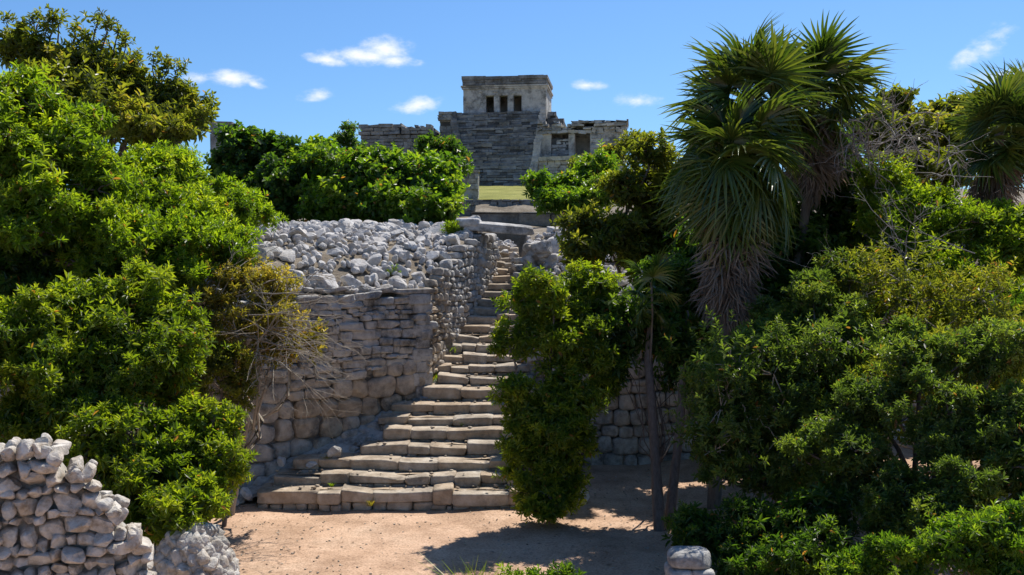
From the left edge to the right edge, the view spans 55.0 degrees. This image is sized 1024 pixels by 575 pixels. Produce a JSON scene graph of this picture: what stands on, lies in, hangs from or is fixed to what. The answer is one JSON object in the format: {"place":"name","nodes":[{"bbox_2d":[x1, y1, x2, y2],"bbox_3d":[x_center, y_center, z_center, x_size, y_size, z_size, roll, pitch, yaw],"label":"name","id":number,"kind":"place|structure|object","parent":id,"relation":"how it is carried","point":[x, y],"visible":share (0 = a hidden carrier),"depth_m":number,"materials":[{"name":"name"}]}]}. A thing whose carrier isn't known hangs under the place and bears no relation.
{"place":"outdoors","nodes":[
{"label":"outdoors","id":0,"kind":"place"},
{"bbox_2d":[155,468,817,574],"bbox_3d":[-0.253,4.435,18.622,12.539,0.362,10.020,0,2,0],"label":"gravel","id":1,"kind":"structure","parent":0,"point":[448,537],"depth_m":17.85,"materials":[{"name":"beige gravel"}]},
{"bbox_2d":[463,185,530,199],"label":"lawn","id":2,"kind":"structure","parent":0,"point":[500,192],"depth_m":68.11,"materials":[{"name":"green plant"}]},
{"bbox_2d":[0,0,1023,188],"label":"sky","id":3,"kind":"structure","parent":0,"point":[304,68],"materials":[{"name":"blue"}]},
{"bbox_2d":[16,189,1023,424],"bbox_3d":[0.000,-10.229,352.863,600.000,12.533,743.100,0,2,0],"label":"hillside","id":4,"kind":"structure","parent":0,"point":[519,241],"depth_m":25.42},
{"bbox_2d":[0,233,126,299],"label":"shrub","id":5,"kind":"object","parent":4,"relation":"on","point":[12,272],"visible":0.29,"depth_m":18.37,"materials":[{"name":"green plant"}]},
{"bbox_2d":[0,59,152,284],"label":"tree","id":6,"kind":"object","parent":4,"relation":"on","point":[54,152],"visible":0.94,"depth_m":18.24,"materials":[{"name":"green plant"}]},
{"bbox_2d":[0,3,220,156],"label":"tree","id":7,"kind":"object","parent":4,"relation":"on","point":[149,108],"visible":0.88,"depth_m":26.32,"materials":[{"name":"green plant"}]},
{"bbox_2d":[74,195,266,301],"bbox_3d":[-6.446,-0.642,19.020,3.617,2.174,2.229,-1,2,-42],"label":"shrub","id":8,"kind":"object","parent":4,"relation":"on","point":[185,244],"visible":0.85,"depth_m":18.57,"materials":[{"name":"green plant"}]},
{"bbox_2d":[109,138,288,231],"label":"tree","id":9,"kind":"object","parent":4,"relation":"on","point":[177,176],"visible":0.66,"depth_m":20.76,"materials":[{"name":"green plant"}]},
{"bbox_2d":[208,121,239,157],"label":"ruined building","id":10,"kind":"structure","parent":4,"relation":"on","point":[213,140],"depth_m":83.69,"materials":[{"name":"stone"}]},
{"bbox_2d":[202,119,309,222],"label":"tree","id":11,"kind":"object","parent":4,"relation":"on","point":[253,156],"visible":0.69,"depth_m":33.03,"materials":[{"name":"green plant"}]},
{"bbox_2d":[252,246,266,259],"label":"rubble stone","id":12,"kind":"object","parent":4,"relation":"on","point":[263,251],"visible":0.34,"depth_m":22.66,"materials":[{"name":"stone"}]},
{"bbox_2d":[257,225,272,239],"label":"rubble stone","id":13,"kind":"object","parent":4,"relation":"on","point":[268,231],"visible":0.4,"depth_m":24.35,"materials":[{"name":"stone"}]},
{"bbox_2d":[264,246,283,257],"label":"rubble stone","id":14,"kind":"object","parent":4,"relation":"on","point":[276,251],"visible":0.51,"depth_m":23.02,"materials":[{"name":"stone"}]},
{"bbox_2d":[278,249,295,262],"bbox_3d":[-5.295,-0.726,23.175,0.352,0.328,0.398,-8,8,14],"label":"rubble stone","id":15,"kind":"object","parent":4,"relation":"on","point":[285,253],"visible":0.92,"depth_m":23.11,"materials":[{"name":"stone"}]},
{"bbox_2d":[283,269,305,280],"bbox_3d":[-4.960,-0.268,22.531,0.581,0.280,0.385,15,19,-16],"label":"rubble stone","id":16,"kind":"object","parent":4,"relation":"on","point":[298,272],"visible":0.33,"depth_m":22.41,"materials":[{"name":"stone"}]},
{"bbox_2d":[286,227,307,238],"bbox_3d":[-5.488,-1.341,24.982,0.688,0.382,0.693,-16,-9,19],"label":"rubble stone","id":17,"kind":"object","parent":4,"relation":"on","point":[298,230],"visible":0.56,"depth_m":24.67,"materials":[{"name":"stone"}]},
{"bbox_2d":[303,225,317,230],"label":"rubble stone","id":18,"kind":"object","parent":4,"relation":"on","point":[314,227],"visible":0.37,"depth_m":25.70,"materials":[{"name":"stone"}]},
{"bbox_2d":[305,232,316,241],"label":"rubble stone","id":19,"kind":"object","parent":4,"relation":"on","point":[311,236],"visible":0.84,"depth_m":24.90,"materials":[{"name":"stone"}]},
{"bbox_2d":[307,255,315,266],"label":"rubble stone","id":20,"kind":"object","parent":4,"relation":"on","point":[312,260],"visible":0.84,"depth_m":23.23,"materials":[{"name":"stone"}]},
{"bbox_2d":[315,228,325,238],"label":"rubble stone","id":21,"kind":"object","parent":4,"relation":"on","point":[320,232],"visible":0.55,"depth_m":25.37,"materials":[{"name":"stone"}]},
{"bbox_2d":[316,236,329,247],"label":"rubble stone","id":22,"kind":"object","parent":4,"relation":"on","point":[321,239],"visible":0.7,"depth_m":24.60,"materials":[{"name":"stone"}]},
{"bbox_2d":[326,249,343,255],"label":"rubble stone","id":23,"kind":"object","parent":4,"relation":"on","point":[334,252],"visible":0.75,"depth_m":24.09,"materials":[{"name":"stone"}]},
{"bbox_2d":[329,235,341,244],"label":"rubble stone","id":24,"kind":"object","parent":4,"relation":"on","point":[336,238],"visible":0.6,"depth_m":25.12,"materials":[{"name":"stone"}]},
{"bbox_2d":[336,221,349,233],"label":"rubble stone","id":25,"kind":"object","parent":4,"relation":"on","point":[343,225],"visible":0.51,"depth_m":26.46,"materials":[{"name":"stone"}]},
{"bbox_2d":[327,119,367,151],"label":"tree","id":26,"kind":"object","parent":4,"relation":"on","point":[346,137],"visible":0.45,"depth_m":61.38,"materials":[{"name":"green plant"}]},
{"bbox_2d":[340,276,361,287],"bbox_3d":[-3.792,-0.079,22.984,0.541,0.289,0.396,26,-21,-36],"label":"rubble stone","id":27,"kind":"object","parent":4,"relation":"on","point":[347,279],"visible":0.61,"depth_m":22.84,"materials":[{"name":"stone"}]},
{"bbox_2d":[350,259,367,272],"bbox_3d":[-3.721,-0.523,23.882,0.302,0.360,0.426,1,2,35],"label":"rubble stone","id":28,"kind":"object","parent":4,"relation":"on","point":[362,264],"visible":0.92,"depth_m":23.84,"materials":[{"name":"stone"}]},
{"bbox_2d":[356,229,372,236],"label":"rubble stone","id":29,"kind":"object","parent":4,"relation":"on","point":[366,232],"visible":0.49,"depth_m":26.24,"materials":[{"name":"stone"}]},
{"bbox_2d":[362,246,376,253],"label":"rubble stone","id":30,"kind":"object","parent":4,"relation":"on","point":[370,249],"visible":0.56,"depth_m":24.71,"materials":[{"name":"stone"}]},
{"bbox_2d":[365,253,381,265],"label":"rubble stone","id":31,"kind":"object","parent":4,"relation":"on","point":[374,259],"visible":0.81,"depth_m":24.32,"materials":[{"name":"stone"}]},
{"bbox_2d":[370,273,378,284],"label":"rubble stone","id":32,"kind":"object","parent":4,"relation":"on","point":[374,277],"visible":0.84,"depth_m":23.50,"materials":[{"name":"stone"}]},
{"bbox_2d":[282,133,470,224],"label":"tree","id":33,"kind":"object","parent":4,"relation":"on","point":[378,186],"visible":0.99,"depth_m":30.94,"materials":[{"name":"green plant"}]},
{"bbox_2d":[369,237,385,242],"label":"rubble stone","id":34,"kind":"object","parent":4,"relation":"on","point":[378,239],"visible":0.41,"depth_m":25.78,"materials":[{"name":"stone"}]},
{"bbox_2d":[372,267,386,279],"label":"rubble stone","id":35,"kind":"object","parent":4,"relation":"on","point":[381,274],"visible":0.78,"depth_m":23.79,"materials":[{"name":"stone"}]},
{"bbox_2d":[374,225,388,231],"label":"rubble stone","id":36,"kind":"object","parent":4,"relation":"on","point":[381,228],"visible":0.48,"depth_m":27.23,"materials":[{"name":"stone"}]},
{"bbox_2d":[376,246,387,253],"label":"rubble stone","id":37,"kind":"object","parent":4,"relation":"on","point":[381,249],"visible":0.46,"depth_m":24.87,"materials":[{"name":"stone"}]},
{"bbox_2d":[388,219,401,225],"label":"rubble stone","id":38,"kind":"object","parent":4,"relation":"on","point":[397,222],"visible":0.26,"depth_m":28.59,"materials":[{"name":"stone"}]},
{"bbox_2d":[389,245,402,254],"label":"rubble stone","id":39,"kind":"object","parent":4,"relation":"on","point":[395,247],"visible":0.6,"depth_m":25.38,"materials":[{"name":"stone"}]},
{"bbox_2d":[390,229,402,238],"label":"rubble stone","id":40,"kind":"object","parent":4,"relation":"on","point":[396,233],"visible":0.61,"depth_m":27.02,"materials":[{"name":"stone"}]},
{"bbox_2d":[393,264,408,276],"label":"rubble stone","id":41,"kind":"object","parent":4,"relation":"on","point":[404,271],"visible":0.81,"depth_m":24.26,"materials":[{"name":"stone"}]},
{"bbox_2d":[398,250,409,262],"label":"rubble stone","id":42,"kind":"object","parent":4,"relation":"on","point":[406,254],"visible":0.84,"depth_m":25.03,"materials":[{"name":"stone"}]},
{"bbox_2d":[205,219,627,297],"bbox_3d":[-4.083,-0.282,27.164,16.706,3.287,10.962,-1,2,-22],"label":"rubble","id":43,"kind":"object","parent":4,"relation":"on","point":[351,234],"visible":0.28,"depth_m":24.96,"materials":[{"name":"stone"}]},
{"bbox_2d":[463,229,472,238],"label":"rubble stone","id":44,"kind":"object","parent":43,"relation":"on","point":[470,233],"visible":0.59,"depth_m":27.77,"materials":[{"name":"stone"}]},
{"bbox_2d":[456,218,480,226],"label":"gate block","id":45,"kind":"structure","parent":44,"relation":"on","point":[463,222],"depth_m":27.77,"materials":[{"name":"stone"}]},
{"bbox_2d":[414,236,425,243],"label":"rubble stone","id":46,"kind":"object","parent":4,"relation":"on","point":[418,239],"visible":0.56,"depth_m":26.72,"materials":[{"name":"stone"}]},
{"bbox_2d":[418,221,429,229],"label":"rubble stone","id":47,"kind":"object","parent":4,"relation":"on","point":[423,224],"visible":0.45,"depth_m":28.36,"materials":[{"name":"stone"}]},
{"bbox_2d":[425,251,439,260],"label":"rubble stone","id":48,"kind":"object","parent":4,"relation":"on","point":[432,255],"visible":0.78,"depth_m":25.49,"materials":[{"name":"stone"}]},
{"bbox_2d":[427,226,444,234],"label":"rubble stone","id":49,"kind":"object","parent":4,"relation":"on","point":[433,230],"visible":0.4,"depth_m":27.95,"materials":[{"name":"stone"}]},
{"bbox_2d":[412,130,475,178],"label":"tree","id":50,"kind":"object","parent":4,"relation":"on","point":[450,144],"visible":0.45,"depth_m":51.34,"materials":[{"name":"green plant"}]},
{"bbox_2d":[440,220,462,234],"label":"shrub","id":51,"kind":"object","parent":4,"relation":"on","point":[451,227],"visible":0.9,"depth_m":27.65,"materials":[{"name":"green plant"}]},
{"bbox_2d":[445,234,459,244],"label":"rubble stone","id":52,"kind":"object","parent":4,"relation":"on","point":[454,238],"visible":0.87,"depth_m":26.82,"materials":[{"name":"stone"}]},
{"bbox_2d":[463,170,479,198],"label":"stone pier","id":53,"kind":"structure","parent":4,"relation":"on","point":[472,191],"depth_m":57.33,"materials":[{"name":"stone"}]},
{"bbox_2d":[358,75,628,185],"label":"temple pyramid","id":54,"kind":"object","parent":4,"relation":"on","point":[508,130],"visible":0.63,"depth_m":95.64,"materials":[{"name":"stone"}]},
{"bbox_2d":[462,199,545,215],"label":"terrace wall","id":55,"kind":"structure","parent":4,"relation":"on","point":[475,202],"depth_m":54.70,"materials":[{"name":"stone"}]},
{"bbox_2d":[471,212,564,226],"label":"wall","id":56,"kind":"structure","parent":4,"relation":"on","point":[526,218],"depth_m":44.89,"materials":[{"name":"stone"}]},
{"bbox_2d":[546,226,558,232],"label":"rubble stone","id":57,"kind":"object","parent":4,"relation":"on","point":[550,229],"visible":0.56,"depth_m":30.83,"materials":[{"name":"stone"}]},
{"bbox_2d":[551,240,559,252],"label":"rubble stone","id":58,"kind":"object","parent":4,"relation":"on","point":[555,246],"visible":0.27,"depth_m":29.11,"materials":[{"name":"stone"}]},
{"bbox_2d":[519,138,621,216],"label":"shrub","id":59,"kind":"object","parent":4,"relation":"on","point":[558,192],"visible":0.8,"depth_m":42.32,"materials":[{"name":"green plant"}]},
{"bbox_2d":[566,128,651,171],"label":"shrub","id":60,"kind":"object","parent":4,"relation":"on","point":[616,148],"visible":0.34,"depth_m":59.34,"materials":[{"name":"green plant"}]},
{"bbox_2d":[549,126,689,283],"bbox_3d":[2.988,-1.775,24.081,4.167,4.274,2.053,-1,2,-20],"label":"tree","id":61,"kind":"object","parent":4,"relation":"on","point":[589,234],"visible":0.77,"depth_m":23.68,"materials":[{"name":"green plant"}]},
{"bbox_2d":[616,272,632,288],"bbox_3d":[2.935,-0.201,25.845,0.789,0.438,0.794,-16,6,4],"label":"rubble stone","id":62,"kind":"object","parent":4,"relation":"on","point":[623,283],"visible":0.2,"depth_m":25.52,"materials":[{"name":"stone"}]},
{"bbox_2d":[654,127,891,321],"bbox_3d":[6.168,-1.442,23.103,5.689,5.215,3.841,0,2,10],"label":"tree","id":63,"kind":"object","parent":4,"relation":"on","point":[830,219],"visible":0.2,"depth_m":22.43,"materials":[{"name":"green plant"}]},
{"bbox_2d":[826,76,928,250],"bbox_3d":[8.122,-2.408,22.333,2.826,5.189,1.388,0,2,0],"label":"bare tree","id":64,"kind":"object","parent":4,"relation":"on","point":[885,131],"visible":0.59,"depth_m":22.29,"materials":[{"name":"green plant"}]},
{"bbox_2d":[800,86,993,294],"bbox_3d":[8.277,-2.126,21.033,4.478,4.719,2.592,0,2,0],"label":"dead bush","id":65,"kind":"object","parent":4,"relation":"on","point":[854,145],"visible":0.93,"depth_m":20.95,"materials":[{"name":"brown plant"}]},
{"bbox_2d":[844,83,1010,195],"bbox_3d":[12.667,-3.981,29.478,7.009,4.888,4.881,-1,2,-42],"label":"tree","id":66,"kind":"object","parent":4,"relation":"on","point":[937,106],"visible":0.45,"depth_m":28.38,"materials":[{"name":"green plant"}]},
{"bbox_2d":[990,58,1023,143],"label":"fan palm","id":67,"kind":"object","parent":4,"relation":"on","point":[1016,69],"visible":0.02,"depth_m":26.82,"materials":[{"name":"green plant"}]},
{"bbox_2d":[153,439,1011,574],"bbox_3d":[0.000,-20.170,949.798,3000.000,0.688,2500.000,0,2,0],"label":"ground","id":68,"kind":"structure","parent":0,"point":[458,528],"depth_m":18.07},
{"bbox_2d":[0,433,156,574],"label":"dry stone wall","id":69,"kind":"structure","parent":68,"relation":"on","point":[57,517],"depth_m":10.91,"materials":[{"name":"stone"}]},
{"bbox_2d":[0,253,231,469],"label":"shrub","id":70,"kind":"object","parent":68,"relation":"on","point":[69,346],"visible":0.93,"depth_m":15.27,"materials":[{"name":"green plant"}]},
{"bbox_2d":[54,389,258,547],"bbox_3d":[-5.309,3.205,14.611,2.964,3.187,3.046,0,2,0],"label":"shrub","id":71,"kind":"object","parent":68,"relation":"on","point":[182,466],"visible":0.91,"depth_m":14.35,"materials":[{"name":"green plant"}]},
{"bbox_2d":[150,521,239,574],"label":"stone mound","id":72,"kind":"object","parent":68,"relation":"on","point":[199,548],"visible":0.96,"depth_m":13.19,"materials":[{"name":"stone"}]},
{"bbox_2d":[190,324,261,526],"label":"shrub","id":73,"kind":"object","parent":68,"relation":"on","point":[221,362],"visible":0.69,"depth_m":18.26,"materials":[{"name":"green plant"}]},
{"bbox_2d":[240,487,251,499],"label":"rubble stone","id":74,"kind":"object","parent":68,"relation":"on","point":[245,493],"visible":1,"depth_m":20.24,"materials":[{"name":"stone"}]},
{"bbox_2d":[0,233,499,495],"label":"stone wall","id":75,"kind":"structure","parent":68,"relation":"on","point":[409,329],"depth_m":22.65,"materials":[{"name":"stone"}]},
{"bbox_2d":[304,274,337,292],"bbox_3d":[-4.304,-0.097,22.416,0.764,0.439,0.463,0,2,16],"label":"rubble stone","id":76,"kind":"object","parent":75,"relation":"on","point":[327,283],"visible":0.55,"depth_m":22.23,"materials":[{"name":"stone"}]},
{"bbox_2d":[389,276,406,288],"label":"rubble stone","id":77,"kind":"object","parent":75,"relation":"on","point":[398,282],"visible":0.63,"depth_m":23.33,"materials":[{"name":"stone"}]},
{"bbox_2d":[411,271,426,279],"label":"rubble stone","id":78,"kind":"object","parent":75,"relation":"on","point":[414,275],"visible":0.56,"depth_m":24.27,"materials":[{"name":"stone"}]},
{"bbox_2d":[436,251,451,260],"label":"rubble stone","id":79,"kind":"object","parent":75,"relation":"on","point":[443,255],"visible":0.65,"depth_m":25.69,"materials":[{"name":"stone"}]},
{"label":"rubble stone","id":80,"kind":"object","parent":75,"relation":"on","visible":0},
{"bbox_2d":[463,221,533,234],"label":"lintel","id":81,"kind":"structure","parent":80,"relation":"on","point":[502,228],"depth_m":27.93,"materials":[{"name":"stone"}]},
{"bbox_2d":[178,226,384,514],"bbox_3d":[-4.333,1.736,18.840,4.071,5.860,3.550,1,2,21],"label":"shrub","id":82,"kind":"object","parent":68,"relation":"on","point":[274,318],"visible":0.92,"depth_m":18.97,"materials":[{"name":"green plant"}]},
{"bbox_2d":[228,246,535,511],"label":"staircase","id":83,"kind":"structure","parent":68,"relation":"on","point":[425,450],"depth_m":21.41,"materials":[{"name":"stone"}]},
{"bbox_2d":[277,456,285,466],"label":"rubble stone","id":84,"kind":"object","parent":83,"relation":"on","point":[281,461],"visible":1,"depth_m":21.04,"materials":[{"name":"stone"}]},
{"bbox_2d":[305,461,316,467],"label":"rubble stone","id":85,"kind":"object","parent":83,"relation":"on","point":[310,464],"visible":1,"depth_m":20.95,"materials":[{"name":"stone"}]},
{"bbox_2d":[327,446,342,457],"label":"rubble stone","id":86,"kind":"object","parent":83,"relation":"on","point":[334,451],"visible":1,"depth_m":21.08,"materials":[{"name":"stone"}]},
{"bbox_2d":[414,552,517,574],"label":"grass tuft","id":87,"kind":"object","parent":68,"relation":"on","point":[468,568],"visible":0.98,"depth_m":14.57,"materials":[{"name":"green plant"}]},
{"bbox_2d":[228,466,738,574],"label":"leaf litter","id":88,"kind":"object","parent":68,"relation":"on","point":[496,520],"visible":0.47,"depth_m":18.44,"materials":[{"name":"brown plant"}]},
{"bbox_2d":[495,561,554,574],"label":"shrub","id":89,"kind":"object","parent":68,"relation":"on","point":[530,571],"visible":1,"depth_m":13.83,"materials":[{"name":"green plant"}]},
{"bbox_2d":[486,256,630,525],"bbox_3d":[0.903,2.010,19.083,2.857,5.290,2.482,0,2,0],"label":"shrub","id":90,"kind":"object","parent":68,"relation":"on","point":[550,430],"visible":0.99,"depth_m":18.68,"materials":[{"name":"green plant"}]},
{"bbox_2d":[538,559,585,574],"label":"shrub","id":91,"kind":"object","parent":68,"relation":"on","point":[564,569],"visible":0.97,"depth_m":13.86,"materials":[{"name":"green plant"}]},
{"bbox_2d":[582,250,711,531],"bbox_3d":[2.899,1.958,19.710,3.258,5.461,2.480,-1,2,-44],"label":"tree","id":92,"kind":"object","parent":68,"relation":"on","point":[618,314],"visible":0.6,"depth_m":19.27,"materials":[{"name":"green plant"}]},
{"bbox_2d":[617,247,683,504],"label":"fan palm","id":93,"kind":"object","parent":68,"relation":"on","point":[656,272],"visible":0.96,"depth_m":18.93,"materials":[{"name":"green plant"}]},
{"bbox_2d":[664,546,714,574],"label":"stone pillar","id":94,"kind":"structure","parent":68,"relation":"on","point":[688,560],"depth_m":14.30,"materials":[{"name":"stone"}]},
{"bbox_2d":[642,80,815,508],"bbox_3d":[4.476,0.240,19.662,3.240,8.805,3.209,-1,2,-31],"label":"fan palm","id":95,"kind":"object","parent":68,"relation":"on","point":[736,208],"visible":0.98,"depth_m":19.10,"materials":[{"name":"green plant"}]},
{"bbox_2d":[511,241,968,464],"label":"stone wall","id":96,"kind":"structure","parent":68,"relation":"on","point":[619,430],"depth_m":24.36,"materials":[{"name":"stone"}]},
{"bbox_2d":[656,11,841,479],"bbox_3d":[5.005,-0.698,20.967,3.986,10.222,3.676,0,2,0],"label":"fan palm","id":97,"kind":"object","parent":68,"relation":"on","point":[738,65],"visible":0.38,"depth_m":20.32,"materials":[{"name":"green plant"}]},
{"bbox_2d":[661,481,865,574],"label":"shrub","id":98,"kind":"object","parent":68,"relation":"on","point":[777,538],"visible":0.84,"depth_m":14.43,"materials":[{"name":"green plant"}]},
{"bbox_2d":[673,245,884,501],"bbox_3d":[5.096,1.901,17.252,4.275,5.363,2.938,-1,2,-27],"label":"shrub","id":99,"kind":"object","parent":68,"relation":"on","point":[814,294],"visible":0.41,"depth_m":17.07,"materials":[{"name":"green plant"}]},
{"bbox_2d":[661,291,908,502],"bbox_3d":[4.704,2.344,16.841,4.169,4.521,3.444,0,2,15],"label":"shrub","id":100,"kind":"object","parent":68,"relation":"on","point":[807,342],"visible":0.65,"depth_m":16.37,"materials":[{"name":"green plant"}]},
{"bbox_2d":[692,273,890,456],"bbox_3d":[6.089,1.965,21.753,5.816,5.282,2.903,1,2,32],"label":"shrub","id":101,"kind":"object","parent":68,"relation":"on","point":[696,324],"visible":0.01,"depth_m":21.93,"materials":[{"name":"green plant"}]},
{"bbox_2d":[764,11,905,276],"bbox_3d":[6.920,-0.878,22.177,3.727,10.310,3.519,0,2,0],"label":"fan palm","id":102,"kind":"object","parent":68,"relation":"on","point":[849,75],"visible":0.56,"depth_m":21.70,"materials":[{"name":"green plant"}]},
{"bbox_2d":[758,150,1023,332],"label":"tree","id":103,"kind":"object","parent":68,"relation":"on","point":[946,222],"visible":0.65,"depth_m":20.21,"materials":[{"name":"green plant"}]},
{"bbox_2d":[773,314,1023,572],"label":"shrub","id":104,"kind":"object","parent":68,"relation":"on","point":[900,497],"visible":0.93,"depth_m":13.97,"materials":[{"name":"green plant"}]},
{"bbox_2d":[803,229,1023,471],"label":"shrub","id":105,"kind":"object","parent":68,"relation":"on","point":[935,295],"visible":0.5,"depth_m":17.24,"materials":[{"name":"green plant"}]},
{"bbox_2d":[813,492,1023,574],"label":"shrub","id":106,"kind":"object","parent":68,"relation":"on","point":[978,542],"visible":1,"depth_m":11.84,"materials":[{"name":"green plant"}]},
{"bbox_2d":[872,276,1023,418],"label":"shrub","id":107,"kind":"object","parent":68,"relation":"on","point":[1019,300],"depth_m":17.86,"materials":[{"name":"green plant"}]},
{"bbox_2d":[939,61,1023,209],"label":"fan palm","id":108,"kind":"object","parent":68,"relation":"on","point":[997,110],"visible":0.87,"depth_m":22.07,"materials":[{"name":"green plant"}]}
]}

